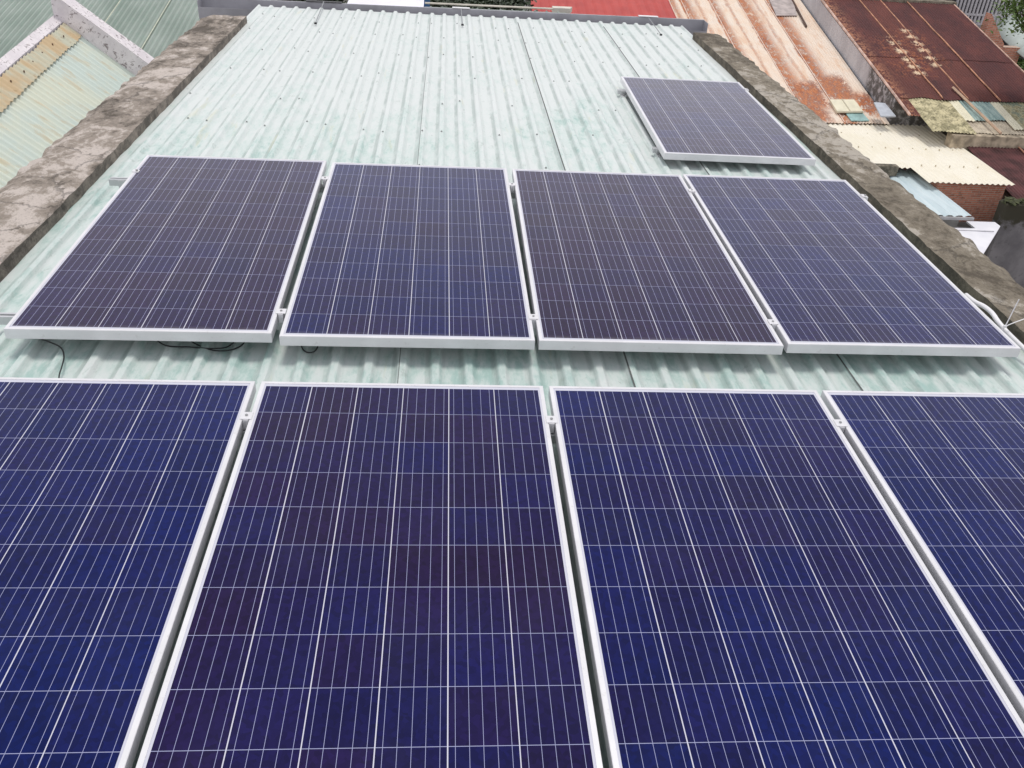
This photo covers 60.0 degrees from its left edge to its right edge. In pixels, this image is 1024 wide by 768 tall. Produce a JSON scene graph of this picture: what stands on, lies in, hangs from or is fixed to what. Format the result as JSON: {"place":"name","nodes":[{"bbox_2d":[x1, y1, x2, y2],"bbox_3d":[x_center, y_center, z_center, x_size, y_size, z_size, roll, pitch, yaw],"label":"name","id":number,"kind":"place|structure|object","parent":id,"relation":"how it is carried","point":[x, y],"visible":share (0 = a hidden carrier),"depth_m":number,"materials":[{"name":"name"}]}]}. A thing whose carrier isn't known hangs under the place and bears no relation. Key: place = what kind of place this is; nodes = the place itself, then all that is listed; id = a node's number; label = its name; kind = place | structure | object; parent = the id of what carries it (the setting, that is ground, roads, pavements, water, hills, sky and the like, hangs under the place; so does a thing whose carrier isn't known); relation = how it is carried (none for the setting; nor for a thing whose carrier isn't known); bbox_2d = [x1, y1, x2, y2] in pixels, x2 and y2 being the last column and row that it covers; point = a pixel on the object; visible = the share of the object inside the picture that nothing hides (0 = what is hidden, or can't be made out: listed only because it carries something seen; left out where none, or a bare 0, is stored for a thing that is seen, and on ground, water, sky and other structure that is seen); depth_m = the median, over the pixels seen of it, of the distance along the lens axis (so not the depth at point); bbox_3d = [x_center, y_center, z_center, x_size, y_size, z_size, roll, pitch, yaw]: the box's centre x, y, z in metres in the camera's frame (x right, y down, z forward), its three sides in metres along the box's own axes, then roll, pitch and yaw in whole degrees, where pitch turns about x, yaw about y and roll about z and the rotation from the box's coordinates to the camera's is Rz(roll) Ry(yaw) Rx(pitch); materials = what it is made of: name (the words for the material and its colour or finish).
{"place":"outdoors","nodes":[
{"label":"outdoors","id":0,"kind":"place"},
{"bbox_2d":[0,0,199,57],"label":"green roofed house","id":1,"kind":"structure","parent":0,"point":[154,28],"depth_m":23.68,"materials":[{"name":"green metal"}]},
{"bbox_2d":[425,2,571,12],"bbox_3d":[-0.143,-4.274,10.089,1.681,0.080,0.134,1,33,-5],"label":"roof grille","id":2,"kind":"object","parent":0,"point":[559,9],"visible":0.47,"depth_m":10.04,"materials":[{"name":"white metal"}]},
{"bbox_2d":[513,0,675,17],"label":"red roofed house","id":3,"kind":"structure","parent":0,"point":[659,8],"depth_m":24.54,"materials":[{"name":"paint"}]},
{"bbox_2d":[668,0,889,125],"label":"rusty roofed house","id":4,"kind":"structure","parent":0,"point":[807,66],"depth_m":23.31,"materials":[{"name":"beige metal"}]},
{"bbox_2d":[769,0,796,15],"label":"loose sheet","id":5,"kind":"object","parent":4,"relation":"on","point":[783,7],"visible":1,"depth_m":25.32,"materials":[{"name":"grey metal"}]},
{"bbox_2d":[792,0,806,26],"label":"timber batten","id":6,"kind":"object","parent":4,"relation":"on","point":[799,13],"visible":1,"depth_m":25.03,"materials":[{"name":"wood"}]},
{"bbox_2d":[829,99,862,112],"bbox_3d":[7.906,-6.573,20.993,0.653,0.186,0.658,1,33,-5],"label":"skylight","id":7,"kind":"object","parent":4,"relation":"on","point":[845,106],"visible":1,"depth_m":20.96},
{"bbox_2d":[845,113,868,120],"bbox_3d":[8.056,-6.237,20.725,0.446,0.103,0.380,-2,33,-8],"label":"patch sheet","id":8,"kind":"object","parent":4,"relation":"on","point":[857,117],"visible":1,"depth_m":20.70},
{"bbox_2d":[874,102,895,116],"bbox_3d":[8.526,-6.295,20.377,0.364,0.164,0.670,1,33,-5],"label":"awning","id":9,"kind":"object","parent":4,"relation":"attached to","point":[883,110],"visible":1,"depth_m":20.33,"materials":[{"name":"grey metal"}]},
{"bbox_2d":[967,146,1023,198],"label":"brown roof","id":10,"kind":"structure","parent":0,"point":[1007,163],"depth_m":19.04,"materials":[{"name":"red metal"}]},
{"bbox_2d":[984,196,1023,287],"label":"dark wall","id":11,"kind":"structure","parent":0,"point":[1005,249],"depth_m":17.16,"materials":[{"name":"concrete"}]},
{"label":"ground","id":12,"kind":"structure","parent":0,"visible":0},
{"bbox_2d":[0,0,153,187],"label":"pink coped house","id":13,"kind":"structure","parent":12,"relation":"on","point":[67,66],"depth_m":16.25,"materials":[{"name":"white paint"}]},
{"bbox_2d":[280,0,347,2],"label":"leafy tree","id":14,"kind":"object","parent":12,"relation":"on","point":[318,0],"visible":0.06,"depth_m":18.79,"materials":[{"name":"green plant"}]},
{"bbox_2d":[347,0,423,6],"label":"white sheet","id":15,"kind":"object","parent":12,"relation":"on","point":[417,3],"visible":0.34,"depth_m":11.12,"materials":[{"name":"fabric"}]},
{"bbox_2d":[424,0,429,6],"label":"blue post","id":16,"kind":"object","parent":12,"relation":"on","point":[426,5],"depth_m":10.60,"materials":[{"name":"metal"}]},
{"bbox_2d":[430,0,489,8],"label":"leafy tree","id":17,"kind":"object","parent":12,"relation":"on","point":[460,2],"visible":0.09,"depth_m":19.42,"materials":[{"name":"green plant"}]},
{"bbox_2d":[457,0,537,10],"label":"leafy tree","id":18,"kind":"object","parent":12,"relation":"on","point":[510,2],"visible":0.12,"depth_m":19.92,"materials":[{"name":"green plant"}]},
{"bbox_2d":[0,0,1023,767],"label":"rooftop house","id":19,"kind":"structure","parent":12,"relation":"on","point":[372,84],"depth_m":5.82,"materials":[{"name":"green metal"}]},
{"bbox_2d":[41,339,64,377],"bbox_3d":[-1.737,-0.098,3.374,0.083,0.019,0.481,-19,39,-31],"label":"cable","id":20,"kind":"object","parent":19,"relation":"on","point":[63,355],"visible":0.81,"depth_m":3.40,"materials":[{"name":"black rubber"}]},
{"bbox_2d":[157,341,234,348],"bbox_3d":[-1.276,-0.168,3.545,0.358,0.012,0.103,1,33,-5],"label":"cable","id":21,"kind":"object","parent":19,"relation":"on","point":[195,347],"visible":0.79,"depth_m":3.51,"materials":[{"name":"black rubber"}]},
{"bbox_2d":[190,341,244,351],"bbox_3d":[-1.188,-0.164,3.549,0.242,0.013,0.127,1,33,-5],"label":"cable","id":22,"kind":"object","parent":19,"relation":"on","point":[219,350],"visible":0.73,"depth_m":3.51,"materials":[{"name":"black rubber"}]},
{"bbox_2d":[0,312,535,334],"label":"mounting rail","id":23,"kind":"object","parent":19,"relation":"on","point":[6,318],"depth_m":3.53,"materials":[{"name":"metal"}]},
{"bbox_2d":[3,155,326,342],"bbox_3d":[-1.490,-0.724,4.217,0.992,0.042,1.956,1,33,-5],"label":"solar panel","id":24,"kind":"object","parent":23,"relation":"on","point":[183,248],"visible":1,"depth_m":3.93,"materials":[{"name":"glass"}]},
{"bbox_2d":[276,308,286,322],"bbox_3d":[-0.932,-0.279,3.589,0.038,0.045,0.047,1,33,-5],"label":"panel clamp","id":25,"kind":"object","parent":23,"relation":"on","point":[281,314],"visible":0.98,"depth_m":3.57,"materials":[{"name":"metal"}]},
{"bbox_2d":[279,162,534,349],"bbox_3d":[-0.466,-0.699,4.287,0.992,0.043,1.956,1,33,-5],"label":"solar panel","id":26,"kind":"object","parent":23,"relation":"on","point":[412,256],"visible":1,"depth_m":4.00,"materials":[{"name":"glass"}]},
{"bbox_2d":[528,314,537,327],"bbox_3d":[0.087,-0.263,3.671,0.038,0.045,0.047,1,33,-5],"label":"panel clamp","id":27,"kind":"object","parent":23,"relation":"on","point":[533,317],"visible":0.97,"depth_m":3.65,"materials":[{"name":"metal"}]},
{"bbox_2d":[767,319,777,330],"bbox_3d":[1.099,-0.248,3.752,0.038,0.045,0.047,1,33,-5],"label":"panel clamp","id":28,"kind":"object","parent":23,"relation":"on","point":[773,322],"visible":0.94,"depth_m":3.73,"materials":[{"name":"metal"}]},
{"bbox_2d":[301,346,317,352],"bbox_3d":[-0.820,-0.156,3.569,0.086,0.006,0.120,1,33,-5],"label":"cable","id":29,"kind":"object","parent":19,"relation":"on","point":[309,352],"visible":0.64,"depth_m":3.53,"materials":[{"name":"black rubber"}]},
{"bbox_2d":[108,177,514,198],"bbox_3d":[-0.077,-1.027,4.939,4.192,0.078,0.094,1,33,-5],"label":"mounting rail","id":30,"kind":"object","parent":19,"relation":"on","point":[117,181],"visible":0.12,"depth_m":4.78,"materials":[{"name":"metal"}]},
{"bbox_2d":[321,176,328,186],"bbox_3d":[-1.020,-1.107,4.842,0.038,0.045,0.047,1,33,-5],"label":"panel clamp","id":31,"kind":"object","parent":30,"relation":"on","point":[324,178],"visible":0.97,"depth_m":4.83,"materials":[{"name":"metal"}]},
{"bbox_2d":[509,183,515,192],"bbox_3d":[-0.001,-1.092,4.924,0.038,0.045,0.047,1,33,-5],"label":"panel clamp","id":32,"kind":"object","parent":30,"relation":"on","point":[511,185],"visible":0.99,"depth_m":4.91,"materials":[{"name":"metal"}]},
{"bbox_2d":[512,169,783,354],"bbox_3d":[0.548,-0.683,4.370,0.992,0.042,1.956,1,33,-4],"label":"solar panel","id":33,"kind":"object","parent":30,"relation":"on","point":[631,262],"visible":1,"depth_m":4.09,"materials":[{"name":"glass"}]},
{"bbox_2d":[682,174,1020,356],"bbox_3d":[1.556,-0.674,4.462,0.992,0.043,1.956,1,33,-5],"label":"solar panel","id":34,"kind":"object","parent":30,"relation":"on","point":[828,266],"visible":0.98,"depth_m":4.19,"materials":[{"name":"glass"}]},
{"bbox_2d":[964,293,1023,351],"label":"white conduit","id":35,"kind":"object","parent":34,"relation":"attached to","point":[999,323],"visible":0.92,"depth_m":3.88,"materials":[{"name":"plastic"}]},
{"bbox_2d":[306,0,341,23],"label":"gutter strap","id":36,"kind":"object","parent":19,"relation":"attached to","point":[322,5],"visible":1,"depth_m":9.51,"materials":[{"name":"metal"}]},
{"bbox_2d":[240,430,555,442],"bbox_3d":[0.082,0.211,3.025,4.140,0.080,0.094,1,33,-5],"label":"mounting rail","id":37,"kind":"object","parent":19,"relation":"on","point":[553,440],"depth_m":3.02,"materials":[{"name":"metal"}]},
{"bbox_2d":[0,377,255,767],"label":"solar panel","id":38,"kind":"object","parent":37,"relation":"on","point":[111,491],"visible":1,"depth_m":2.41,"materials":[{"name":"glass"}]},
{"bbox_2d":[240,412,253,429],"bbox_3d":[-0.878,0.119,2.944,0.038,0.045,0.047,1,33,-5],"label":"panel clamp","id":39,"kind":"object","parent":37,"relation":"on","point":[245,416],"visible":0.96,"depth_m":2.93,"materials":[{"name":"metal"}]},
{"bbox_2d":[545,416,557,432],"bbox_3d":[0.133,0.135,3.025,0.038,0.045,0.047,1,33,-5],"label":"panel clamp","id":40,"kind":"object","parent":37,"relation":"on","point":[551,420],"visible":0.97,"depth_m":3.01,"materials":[{"name":"metal"}]},
{"bbox_2d":[548,386,1023,767],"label":"solar panel","id":41,"kind":"object","parent":37,"relation":"on","point":[759,587],"visible":1,"depth_m":2.37,"materials":[{"name":"glass"}]},
{"bbox_2d":[833,419,846,432],"bbox_3d":[1.144,0.151,3.106,0.038,0.045,0.047,1,33,-5],"label":"panel clamp","id":42,"kind":"object","parent":37,"relation":"on","point":[841,424],"visible":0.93,"depth_m":3.09,"materials":[{"name":"metal"}]},
{"bbox_2d":[821,390,1023,722],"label":"solar panel","id":43,"kind":"object","parent":37,"relation":"on","point":[945,471],"visible":0.94,"depth_m":2.82,"materials":[{"name":"glass"}]},
{"bbox_2d":[452,7,469,25],"bbox_3d":[-0.535,-3.886,9.375,0.190,0.052,0.736,1,33,-5],"label":"gutter strap","id":44,"kind":"object","parent":19,"relation":"on","point":[461,8],"visible":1,"depth_m":9.63,"materials":[{"name":"white metal"}]},
{"bbox_2d":[617,89,626,96],"bbox_3d":[1.366,-2.319,7.140,1.040,0.039,0.094,1,33,-5],"label":"mounting rail","id":45,"kind":"object","parent":19,"relation":"on","point":[622,92],"visible":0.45,"depth_m":7.10,"materials":[{"name":"metal"}]},
{"bbox_2d":[620,76,815,165],"bbox_3d":[1.430,-1.976,6.536,0.992,0.042,1.956,1,33,-4],"label":"solar panel","id":46,"kind":"object","parent":45,"relation":"on","point":[705,120],"visible":1,"depth_m":6.30,"materials":[{"name":"glass"}]},
{"bbox_2d":[638,15,661,35],"bbox_3d":[1.526,-3.851,9.527,0.220,0.060,0.762,1,33,-5],"label":"gutter strap","id":47,"kind":"object","parent":19,"relation":"attached to","point":[648,16],"visible":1,"depth_m":9.79,"materials":[{"name":"white metal"}]},
{"bbox_2d":[652,147,661,156],"bbox_3d":[1.452,-1.528,5.916,1.040,0.039,0.094,1,33,-5],"label":"mounting rail","id":48,"kind":"object","parent":19,"relation":"on","point":[656,151],"visible":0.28,"depth_m":5.88,"materials":[{"name":"metal"}]},
{"bbox_2d":[801,0,1023,135],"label":"brown roofed house","id":49,"kind":"structure","parent":12,"relation":"on","point":[909,64],"depth_m":22.04,"materials":[{"name":"brown metal"}]},
{"bbox_2d":[952,86,1001,133],"bbox_3d":[10.516,-6.224,20.120,0.054,0.482,2.149,-2,33,-9],"label":"wooden pole","id":50,"kind":"object","parent":49,"relation":"on","point":[986,119],"visible":1,"depth_m":20.05,"materials":[{"name":"brown wood"}]},
{"bbox_2d":[873,0,956,5],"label":"ridge wall","id":51,"kind":"structure","parent":12,"relation":"on","point":[951,2],"depth_m":24.89,"materials":[{"name":"concrete"}]},
{"bbox_2d":[827,122,1014,227],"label":"cream roofed house","id":52,"kind":"structure","parent":12,"relation":"on","point":[972,185],"depth_m":18.69,"materials":[{"name":"beige metal"}]},
{"bbox_2d":[889,169,973,227],"bbox_3d":[7.318,-2.624,18.345,2.330,2.920,2.620,1,33,-5],"label":"lean to","id":53,"kind":"object","parent":12,"relation":"on","point":[947,210],"visible":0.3,"depth_m":17.33,"materials":[{"name":"metal"}]},
{"bbox_2d":[875,163,898,175],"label":"concrete block","id":54,"kind":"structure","parent":53,"relation":"on","point":[890,169],"depth_m":18.18,"materials":[{"name":"grey concrete"}]},
{"bbox_2d":[955,221,999,253],"bbox_3d":[7.937,-1.542,16.923,2.570,2.707,1.650,1,33,-5],"label":"white canopy","id":55,"kind":"object","parent":12,"relation":"on","point":[980,235],"visible":0.28,"depth_m":16.51,"materials":[{"name":"metal"}]},
{"bbox_2d":[944,132,1023,155],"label":"concrete ledge","id":56,"kind":"object","parent":12,"relation":"on","point":[959,140],"visible":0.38,"depth_m":19.52,"materials":[{"name":"beige concrete"}]},
{"bbox_2d":[952,0,1023,59],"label":"balcony house","id":57,"kind":"structure","parent":12,"relation":"on","point":[979,26],"depth_m":26.91,"materials":[{"name":"concrete"}]},
{"bbox_2d":[956,0,1023,24],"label":"balcony railing","id":58,"kind":"object","parent":57,"relation":"on","point":[972,14],"visible":0.38,"depth_m":26.08,"materials":[{"name":"metal"}]},
{"bbox_2d":[980,12,1019,63],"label":"brick gable","id":59,"kind":"structure","parent":12,"relation":"on","point":[996,39],"depth_m":24.79,"materials":[{"name":"red brick"}]},
{"bbox_2d":[977,0,1023,43],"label":"leafy tree","id":60,"kind":"object","parent":12,"relation":"on","point":[1015,10],"visible":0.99,"depth_m":19.80,"materials":[{"name":"green plant"}]},
{"bbox_2d":[993,11,1023,57],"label":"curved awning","id":61,"kind":"object","parent":12,"relation":"on","point":[1010,39],"visible":0.23,"depth_m":25.59,"materials":[{"name":"metal"}]},
{"bbox_2d":[1017,60,1023,70],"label":"shrub","id":62,"kind":"object","parent":12,"relation":"on","point":[1020,64],"visible":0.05,"depth_m":26.79,"materials":[{"name":"green plant"}]},
{"bbox_3d":[0.168,1.009,1.799,4.140,0.070,0.094,1,33,-5],"label":"rail","id":63,"kind":"object","parent":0,"visible":0},
{"bbox_2d":[136,381,602,767],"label":"solar panel","id":64,"kind":"object","parent":63,"relation":"on","point":[385,578],"visible":1,"depth_m":2.30,"materials":[{"name":"glass"}]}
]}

